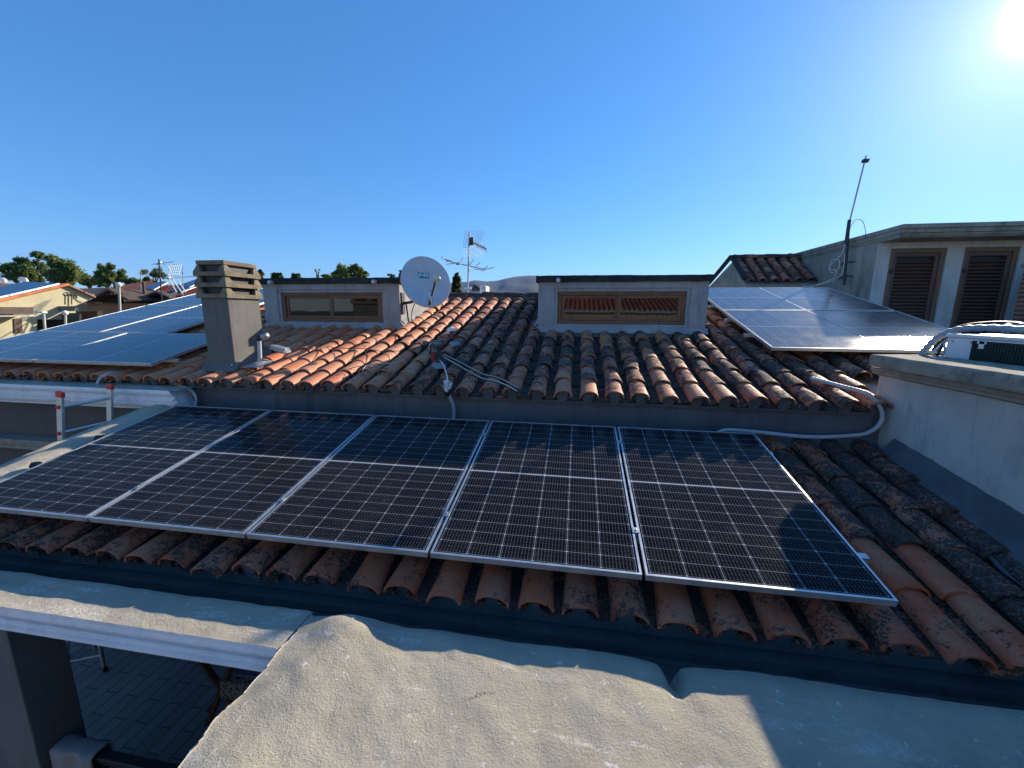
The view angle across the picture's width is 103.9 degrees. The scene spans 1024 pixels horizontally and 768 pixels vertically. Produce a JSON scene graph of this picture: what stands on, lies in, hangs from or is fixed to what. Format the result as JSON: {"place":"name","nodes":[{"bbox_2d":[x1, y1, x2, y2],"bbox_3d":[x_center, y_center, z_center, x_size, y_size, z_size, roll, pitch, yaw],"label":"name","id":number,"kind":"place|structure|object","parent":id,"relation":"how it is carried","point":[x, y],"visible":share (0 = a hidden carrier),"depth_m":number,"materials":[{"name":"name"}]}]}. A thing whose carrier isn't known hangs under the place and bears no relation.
{"place":"outdoors","nodes":[
{"label":"outdoors","id":0,"kind":"place"},
{"bbox_2d":[70,641,227,763],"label":"terrace floor","id":1,"kind":"structure","parent":0,"point":[151,706],"depth_m":3.99,"materials":[{"name":"tile"}]},
{"bbox_2d":[55,384,113,657],"bbox_3d":[-4.626,1.521,4.373,0.619,3.035,0.516,2,10,9],"label":"ladder","id":2,"kind":"object","parent":1,"relation":"on","point":[60,407],"visible":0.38,"depth_m":4.05,"materials":[{"name":"metal"}]},
{"bbox_2d":[66,570,136,672],"bbox_3d":[-4.569,2.566,4.341,0.504,1.001,0.694,2,10,9],"label":"clothes rack","id":3,"kind":"object","parent":1,"relation":"on","point":[104,667],"visible":0.24,"depth_m":4.26,"materials":[{"name":"metal"}]},
{"bbox_2d":[198,662,260,726],"bbox_3d":[-2.495,2.779,3.845,0.725,0.797,0.484,2,10,9],"label":"folding chair","id":4,"kind":"object","parent":1,"relation":"on","point":[232,684],"visible":0.29,"depth_m":3.63,"materials":[{"name":"black wood"}]},
{"bbox_2d":[0,404,1023,767],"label":"porch","id":5,"kind":"object","parent":1,"relation":"on","point":[358,658],"visible":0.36,"depth_m":1.98,"materials":[{"name":"ceramic"}]},
{"bbox_2d":[92,748,179,767],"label":"railing","id":6,"kind":"object","parent":5,"relation":"attached to","point":[105,758],"visible":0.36,"depth_m":2.36,"materials":[{"name":"black metal"}]},
{"bbox_2d":[49,733,116,767],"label":"rug","id":7,"kind":"object","parent":6,"relation":"hanging from","point":[75,750],"visible":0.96,"depth_m":2.39,"materials":[{"name":"beige fabric"}]},
{"bbox_2d":[443,521,869,563],"bbox_3d":[-0.969,0.854,2.639,5.875,0.045,0.046,2,10,9],"label":"mounting rail","id":8,"kind":"object","parent":5,"relation":"attached to","point":[865,557],"visible":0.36,"depth_m":2.17,"materials":[{"name":"metal"}]},
{"bbox_2d":[0,405,270,521],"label":"solar panel","id":9,"kind":"object","parent":8,"relation":"on","point":[83,482],"visible":0.91,"depth_m":3.21,"materials":[{"name":"glass"}]},
{"bbox_2d":[88,410,374,537],"bbox_3d":[-2.027,0.601,3.274,1.163,0.053,1.680,2,21,9],"label":"solar panel","id":10,"kind":"object","parent":8,"relation":"on","point":[242,482],"visible":0.9,"depth_m":2.98,"materials":[{"name":"glass"}]},
{"bbox_2d":[246,415,489,556],"bbox_3d":[-0.888,0.639,3.095,1.163,0.053,1.680,2,21,9],"label":"solar panel","id":11,"kind":"object","parent":8,"relation":"on","point":[385,484],"visible":0.98,"depth_m":2.78,"materials":[{"name":"glass"}]},
{"bbox_2d":[430,421,641,579],"bbox_3d":[0.252,0.678,2.917,1.163,0.053,1.680,2,21,9],"label":"solar panel","id":12,"kind":"object","parent":8,"relation":"on","point":[548,496],"visible":1,"depth_m":2.59,"materials":[{"name":"glass"}]},
{"bbox_2d":[617,427,898,606],"bbox_3d":[1.377,0.715,2.740,1.134,0.035,1.680,2,21,9],"label":"solar panel","id":13,"kind":"object","parent":8,"relation":"on","point":[731,510],"visible":1,"depth_m":2.39,"materials":[{"name":"glass"}]},
{"bbox_2d":[847,354,1023,681],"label":"terrace parapet","id":14,"kind":"structure","parent":5,"relation":"on","point":[962,418],"depth_m":2.78,"materials":[{"name":"concrete"}]},
{"bbox_2d":[450,276,538,292],"bbox_3d":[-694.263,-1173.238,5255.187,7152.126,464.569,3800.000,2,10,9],"label":"hills","id":15,"kind":"structure","parent":0,"point":[522,284],"depth_m":4515.09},
{"bbox_2d":[0,0,1023,294],"label":"sky","id":16,"kind":"structure","parent":0,"point":[582,137],"materials":[{"name":"blue"}]},
{"bbox_2d":[709,253,817,287],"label":"gabled house","id":17,"kind":"structure","parent":0,"point":[763,270],"depth_m":10.16,"materials":[{"name":"ceramic"}]},
{"bbox_2d":[797,221,1023,334],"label":"shuttered house","id":18,"kind":"structure","parent":0,"point":[948,275],"depth_m":7.70,"materials":[{"name":"beige concrete"}]},
{"bbox_2d":[803,155,869,286],"bbox_3d":[7.008,-3.371,8.654,0.505,2.559,0.963,-5,12,-28],"label":"aerial mast","id":19,"kind":"object","parent":18,"relation":"attached to","point":[848,227],"visible":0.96,"depth_m":8.40,"materials":[{"name":"metal"}]},
{"bbox_2d":[1009,264,1023,334],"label":"window shutter","id":20,"kind":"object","parent":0,"point":[1018,315],"depth_m":6.84,"materials":[{"name":"wood"}]},
{"label":"ground","id":21,"kind":"structure","parent":0,"visible":0},
{"bbox_2d":[0,256,40,282],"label":"eucalyptus tree","id":22,"kind":"object","parent":21,"relation":"on","point":[18,267],"visible":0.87,"depth_m":76.82,"materials":[{"name":"green plant"}]},
{"bbox_2d":[28,250,47,281],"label":"eucalyptus tree","id":23,"kind":"object","parent":21,"relation":"on","point":[38,255],"visible":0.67,"depth_m":78.39,"materials":[{"name":"green plant"}]},
{"bbox_2d":[34,311,47,328],"bbox_3d":[-26.014,-1.248,22.460,0.999,5.572,0.220,2,10,9],"label":"street lamp","id":24,"kind":"object","parent":21,"relation":"on","point":[44,319],"visible":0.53,"depth_m":21.94,"materials":[{"name":"white metal"}]},
{"bbox_2d":[0,282,95,338],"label":"beige house","id":25,"kind":"structure","parent":21,"relation":"on","point":[21,303],"depth_m":23.57,"materials":[{"name":"concrete"}]},
{"bbox_2d":[13,318,22,332],"bbox_3d":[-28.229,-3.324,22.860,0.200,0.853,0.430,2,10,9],"label":"door","id":26,"kind":"structure","parent":25,"relation":"in","point":[18,328],"depth_m":22.85,"materials":[{"name":"brown wood"}]},
{"bbox_2d":[37,306,80,330],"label":"porch","id":27,"kind":"structure","parent":25,"relation":"attached to","point":[71,318],"depth_m":24.78,"materials":[{"name":"grey paint"}]},
{"bbox_2d":[39,253,83,285],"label":"eucalyptus tree","id":28,"kind":"object","parent":21,"relation":"on","point":[60,270],"visible":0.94,"depth_m":72.73,"materials":[{"name":"green plant"}]},
{"bbox_2d":[61,311,68,323],"bbox_3d":[-26.075,-1.320,23.486,1.362,5.878,0.300,2,10,9],"label":"street lamp","id":29,"kind":"object","parent":21,"relation":"on","point":[65,313],"visible":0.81,"depth_m":22.91,"materials":[{"name":"white metal"}]},
{"bbox_2d":[76,270,96,287],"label":"eucalyptus tree","id":30,"kind":"object","parent":21,"relation":"on","point":[85,278],"visible":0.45,"depth_m":79.75,"materials":[{"name":"green plant"}]},
{"bbox_2d":[77,311,102,319],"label":"garden wall","id":31,"kind":"structure","parent":21,"relation":"on","point":[88,314],"depth_m":26.28,"materials":[{"name":"brown brick"}]},
{"bbox_2d":[89,262,117,287],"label":"eucalyptus tree","id":32,"kind":"object","parent":21,"relation":"on","point":[104,276],"visible":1,"depth_m":72.66,"materials":[{"name":"green plant"}]},
{"bbox_2d":[76,281,169,314],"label":"brown gabled house","id":33,"kind":"structure","parent":21,"relation":"on","point":[105,300],"depth_m":30.73,"materials":[{"name":"black tile"}]},
{"bbox_2d":[102,295,122,302],"bbox_3d":[-30.381,-6.449,30.522,1.642,0.619,0.300,2,10,9],"label":"window","id":34,"kind":"structure","parent":33,"relation":"in","point":[114,299],"depth_m":30.38,"materials":[{"name":"black glass"}]},
{"bbox_2d":[141,282,145,293],"bbox_3d":[-28.465,-7.377,31.024,0.271,1.073,0.259,7,12,31],"label":"chimney stack","id":35,"kind":"object","parent":33,"relation":"on","point":[143,288],"visible":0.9,"depth_m":30.97,"materials":[{"name":"beige concrete"}]},
{"bbox_2d":[152,259,173,301],"bbox_3d":[-24.672,-7.282,28.655,1.438,3.088,0.667,2,10,9],"label":"tv aerial","id":36,"kind":"object","parent":33,"relation":"on","point":[158,263],"visible":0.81,"depth_m":28.30,"materials":[{"name":"metal"}]},
{"bbox_2d":[163,263,197,295],"bbox_3d":[-22.461,-7.093,27.193,2.354,2.219,0.864,2,10,9],"label":"tv aerial","id":37,"kind":"object","parent":33,"relation":"on","point":[168,277],"visible":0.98,"depth_m":27.14,"materials":[{"name":"grey metal"}]},
{"bbox_2d":[115,268,143,284],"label":"eucalyptus tree","id":38,"kind":"object","parent":21,"relation":"on","point":[122,277],"visible":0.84,"depth_m":74.53,"materials":[{"name":"green plant"}]},
{"bbox_2d":[139,267,166,282],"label":"eucalyptus tree","id":39,"kind":"object","parent":21,"relation":"on","point":[154,273],"visible":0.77,"depth_m":79.57,"materials":[{"name":"green plant"}]},
{"bbox_2d":[134,279,198,302],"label":"red roofed house","id":40,"kind":"structure","parent":21,"relation":"on","point":[189,287],"depth_m":32.66,"materials":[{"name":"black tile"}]},
{"bbox_2d":[258,269,264,287],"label":"cypress tree","id":41,"kind":"object","parent":21,"relation":"on","point":[261,273],"visible":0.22,"depth_m":54.13,"materials":[{"name":"green plant"}]},
{"bbox_2d":[270,272,283,277],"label":"broadleaf tree","id":42,"kind":"object","parent":21,"relation":"on","point":[276,275],"visible":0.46,"depth_m":57.96,"materials":[{"name":"green plant"}]},
{"bbox_2d":[290,273,301,277],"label":"broadleaf tree","id":43,"kind":"object","parent":21,"relation":"on","point":[294,275],"visible":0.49,"depth_m":57.52,"materials":[{"name":"green plant"}]},
{"bbox_2d":[314,269,320,277],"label":"broadleaf tree","id":44,"kind":"object","parent":21,"relation":"on","point":[316,272],"visible":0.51,"depth_m":53.94,"materials":[{"name":"green plant"}]},
{"bbox_2d":[320,273,330,277],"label":"broadleaf tree","id":45,"kind":"object","parent":21,"relation":"on","point":[327,275],"visible":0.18,"depth_m":51.67,"materials":[{"name":"green plant"}]},
{"bbox_2d":[329,262,369,277],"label":"broadleaf tree","id":46,"kind":"object","parent":21,"relation":"on","point":[355,269],"visible":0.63,"depth_m":48.59,"materials":[{"name":"green plant"}]},
{"bbox_2d":[451,272,461,292],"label":"cypress tree","id":47,"kind":"object","parent":21,"relation":"on","point":[456,284],"visible":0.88,"depth_m":52.08,"materials":[{"name":"green plant"}]},
{"bbox_2d":[0,260,941,658],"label":"house","id":48,"kind":"structure","parent":21,"relation":"on","point":[666,352],"depth_m":4.66,"materials":[{"name":"ceramic"}]},
{"bbox_2d":[96,370,118,384],"bbox_3d":[-4.720,-0.077,4.683,0.218,0.152,0.066,-8,13,-39],"label":"conduit","id":49,"kind":"object","parent":48,"relation":"on","point":[100,378],"visible":0.74,"depth_m":4.64,"materials":[{"name":"grey plastic"}]},
{"bbox_2d":[39,305,193,331],"bbox_3d":[-6.557,-1.121,6.804,1.134,0.037,1.680,2,24,9],"label":"solar panel","id":50,"kind":"object","parent":48,"relation":"attached to","point":[114,320],"visible":0.74,"depth_m":6.67,"materials":[{"name":"glass"}]},
{"bbox_2d":[115,282,121,310],"bbox_3d":[-23.258,-2.141,23.909,1.330,7.614,0.300,2,10,9],"label":"street lamp","id":51,"kind":"object","parent":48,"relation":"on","point":[118,284],"visible":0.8,"depth_m":23.27,"materials":[{"name":"white metal"}]},
{"bbox_2d":[101,306,203,332],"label":"solar panel","id":52,"kind":"object","parent":48,"relation":"attached to","point":[177,321],"visible":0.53,"depth_m":6.30,"materials":[{"name":"glass"}]},
{"bbox_2d":[165,358,180,362],"bbox_3d":[-5.758,-0.340,5.083,3.580,0.045,0.046,2,10,9],"label":"mounting rail","id":53,"kind":"object","parent":48,"relation":"attached to","point":[173,360],"visible":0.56,"depth_m":4.80,"materials":[{"name":"metal"}]},
{"bbox_2d":[0,331,124,362],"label":"solar panel","id":54,"kind":"object","parent":53,"relation":"on","point":[29,347],"visible":0.85,"depth_m":5.50,"materials":[{"name":"glass"}]},
{"bbox_2d":[33,333,206,365],"bbox_3d":[-4.861,-0.476,5.219,1.680,0.035,1.134,2,24,9],"label":"solar panel","id":55,"kind":"object","parent":53,"relation":"on","point":[139,349],"visible":0.83,"depth_m":5.07,"materials":[{"name":"glass"}]},
{"bbox_2d":[149,294,201,305],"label":"solar panel","id":56,"kind":"object","parent":48,"relation":"on","point":[190,300],"visible":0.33,"depth_m":7.86,"materials":[{"name":"glass"}]},
{"bbox_2d":[178,385,197,405],"bbox_3d":[-3.677,0.171,4.549,0.252,0.311,0.050,3,10,13],"label":"conduit","id":57,"kind":"object","parent":48,"relation":"attached to","point":[192,391],"visible":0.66,"depth_m":4.52,"materials":[{"name":"grey plastic"}]},
{"bbox_2d":[199,288,263,305],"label":"solar panel","id":58,"kind":"object","parent":48,"relation":"on","point":[261,301],"visible":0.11,"depth_m":7.80,"materials":[{"name":"glass"}]},
{"bbox_2d":[245,333,273,367],"bbox_3d":[-2.955,-0.395,4.678,0.237,0.408,0.240,2,10,9],"label":"vent pipe","id":59,"kind":"object","parent":48,"relation":"on","point":[259,363],"visible":1,"depth_m":4.67,"materials":[{"name":"grey plastic"}]},
{"bbox_2d":[269,344,290,352],"bbox_3d":[-2.886,-0.439,4.989,0.403,0.088,0.102,7,12,35],"label":"tube bundle","id":60,"kind":"object","parent":48,"relation":"on","point":[278,348],"visible":1,"depth_m":4.93,"materials":[{"name":"white plastic"}]},
{"bbox_2d":[326,344,427,351],"bbox_3d":[-1.764,-0.464,5.089,1.343,0.080,0.249,1,10,3],"label":"loose wire","id":61,"kind":"object","parent":48,"relation":"on","point":[375,350],"visible":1,"depth_m":5.11,"materials":[{"name":"black rubber"}]},
{"bbox_2d":[362,360,402,371],"bbox_3d":[-1.481,-0.212,4.573,0.457,0.102,0.093,-6,12,-29],"label":"loose wire","id":62,"kind":"object","parent":48,"relation":"on","point":[380,363],"visible":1,"depth_m":4.56,"materials":[{"name":"grey plastic"}]},
{"bbox_2d":[401,256,449,328],"bbox_3d":[-1.308,-1.296,5.688,1.109,1.014,0.631,5,11,25],"label":"satellite dish","id":63,"kind":"object","parent":48,"relation":"attached to","point":[425,281],"visible":1,"depth_m":5.66,"materials":[{"name":"grey paint"}]},
{"bbox_2d":[431,362,446,368],"bbox_3d":[-0.836,-0.219,4.578,0.206,0.065,0.207,-7,13,-37],"label":"mortar patch","id":64,"kind":"object","parent":48,"relation":"on","point":[436,365],"visible":0.9,"depth_m":4.51,"materials":[{"name":"grey concrete"}]},
{"bbox_2d":[447,327,455,337],"bbox_3d":[-0.853,-0.724,5.595,0.121,0.146,0.226,0,10,-4],"label":"vent cap","id":65,"kind":"object","parent":48,"relation":"on","point":[451,331],"visible":1,"depth_m":5.52,"materials":[{"name":"white plastic"}]},
{"bbox_2d":[448,394,455,418],"bbox_3d":[-0.607,0.268,4.040,0.055,0.402,0.162,2,10,12],"label":"conduit","id":66,"kind":"object","parent":48,"relation":"attached to","point":[453,407],"visible":0.69,"depth_m":4.04,"materials":[{"name":"grey plastic"}]},
{"bbox_2d":[449,340,460,345],"bbox_3d":[-0.753,-0.535,5.237,0.159,0.067,0.212,2,10,9],"label":"mortar patch","id":67,"kind":"object","parent":48,"relation":"on","point":[454,343],"visible":0.98,"depth_m":5.17,"materials":[{"name":"grey concrete"}]},
{"bbox_2d":[441,230,493,291],"bbox_3d":[-1.114,-2.911,9.805,1.318,1.714,0.881,2,10,9],"label":"tv aerial","id":68,"kind":"object","parent":48,"relation":"on","point":[470,241],"visible":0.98,"depth_m":9.79,"materials":[{"name":"metal"}]},
{"bbox_2d":[428,340,529,399],"bbox_3d":[-0.533,-0.160,4.072,1.540,0.484,0.446,10,14,43],"label":"cable","id":69,"kind":"object","parent":48,"relation":"attached to","point":[439,354],"visible":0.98,"depth_m":4.12,"materials":[{"name":"black rubber"}]},
{"bbox_2d":[442,380,451,396],"bbox_3d":[-0.631,0.041,3.912,0.103,0.165,0.104,2,10,9],"label":"wrapped joint","id":70,"kind":"object","parent":69,"relation":"attached to","point":[447,385],"visible":1,"depth_m":3.89,"materials":[{"name":"white plastic"}]},
{"bbox_2d":[480,286,488,292],"bbox_3d":[-0.703,-2.326,10.320,0.164,0.367,0.409,2,10,9],"label":"white cabinet","id":71,"kind":"object","parent":48,"relation":"on","point":[484,288],"visible":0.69,"depth_m":10.12,"materials":[{"name":"plastic"}]},
{"bbox_2d":[472,285,479,290],"bbox_3d":[-0.911,-2.441,10.183,0.201,0.170,0.100,2,10,9],"label":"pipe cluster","id":72,"kind":"object","parent":71,"relation":"attached to","point":[475,288],"visible":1,"depth_m":10.15,"materials":[{"name":"metal"}]},
{"bbox_2d":[724,318,733,321],"bbox_3d":[4.160,-0.857,5.441,2.380,0.045,0.046,2,10,9],"label":"mounting rail","id":73,"kind":"object","parent":48,"relation":"attached to","point":[728,320],"visible":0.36,"depth_m":5.60,"materials":[{"name":"metal"}]},
{"bbox_2d":[723,310,889,351],"bbox_3d":[3.535,-0.709,5.061,1.134,0.035,1.680,2,24,9],"label":"solar panel","id":74,"kind":"object","parent":73,"relation":"on","point":[782,330],"visible":1,"depth_m":4.84,"materials":[{"name":"glass"}]},
{"bbox_2d":[808,311,947,353],"bbox_3d":[4.643,-0.671,4.887,1.134,0.035,1.680,2,24,9],"label":"solar panel","id":75,"kind":"object","parent":73,"relation":"on","point":[896,332],"visible":0.61,"depth_m":4.88,"materials":[{"name":"glass"}]},
{"bbox_2d":[743,333,753,336],"bbox_3d":[4.048,-0.564,4.793,2.380,0.045,0.046,2,10,9],"label":"mounting rail","id":76,"kind":"object","parent":48,"relation":"attached to","point":[746,335],"visible":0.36,"depth_m":4.95,"materials":[{"name":"metal"}]},
{"bbox_2d":[717,376,884,438],"bbox_3d":[2.551,0.205,3.707,1.346,0.508,0.441,2,10,9],"label":"conduit","id":77,"kind":"object","parent":48,"relation":"attached to","point":[879,424],"visible":0.96,"depth_m":3.53,"materials":[{"name":"grey plastic"}]},
{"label":"neighbour terrace floor","id":78,"kind":"structure","parent":0,"visible":0},
{"bbox_2d":[944,333,1023,365],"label":"air conditioner","id":79,"kind":"object","parent":78,"relation":"on","point":[1002,349],"visible":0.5,"depth_m":2.99,"materials":[{"name":"white plastic"}]},
{"bbox_2d":[918,321,1023,356],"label":"insulated hose","id":80,"kind":"object","parent":79,"relation":"on","point":[938,342],"visible":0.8,"depth_m":3.27,"materials":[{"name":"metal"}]},
{"bbox_3d":[4.287,-1.191,6.179,2.380,0.045,0.046,2,10,9],"label":"rail","id":81,"kind":"object","parent":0,"visible":0},
{"bbox_2d":[708,287,805,311],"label":"solar panel","id":82,"kind":"object","parent":81,"relation":"on","point":[722,299],"visible":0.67,"depth_m":6.42,"materials":[{"name":"glass"}]},
{"bbox_2d":[759,287,893,310],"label":"solar panel","id":83,"kind":"object","parent":81,"relation":"on","point":[818,299],"visible":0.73,"depth_m":6.29,"materials":[{"name":"glass"}]},
{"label":"orange roofed house","id":84,"kind":"object","parent":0,"visible":0},
{"bbox_2d":[0,277,6,283],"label":"solar water heater","id":85,"kind":"object","parent":84,"relation":"on","point":[3,280],"visible":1,"depth_m":41.74,"materials":[{"name":"white metal"}]},
{"bbox_2d":[18,277,28,282],"bbox_3d":[-48.383,-9.693,39.114,1.658,1.459,2.261,-9,14,-42],"label":"solar water heater","id":86,"kind":"object","parent":84,"relation":"on","point":[22,279],"visible":0.52,"depth_m":38.79,"materials":[{"name":"white metal"}]}
]}

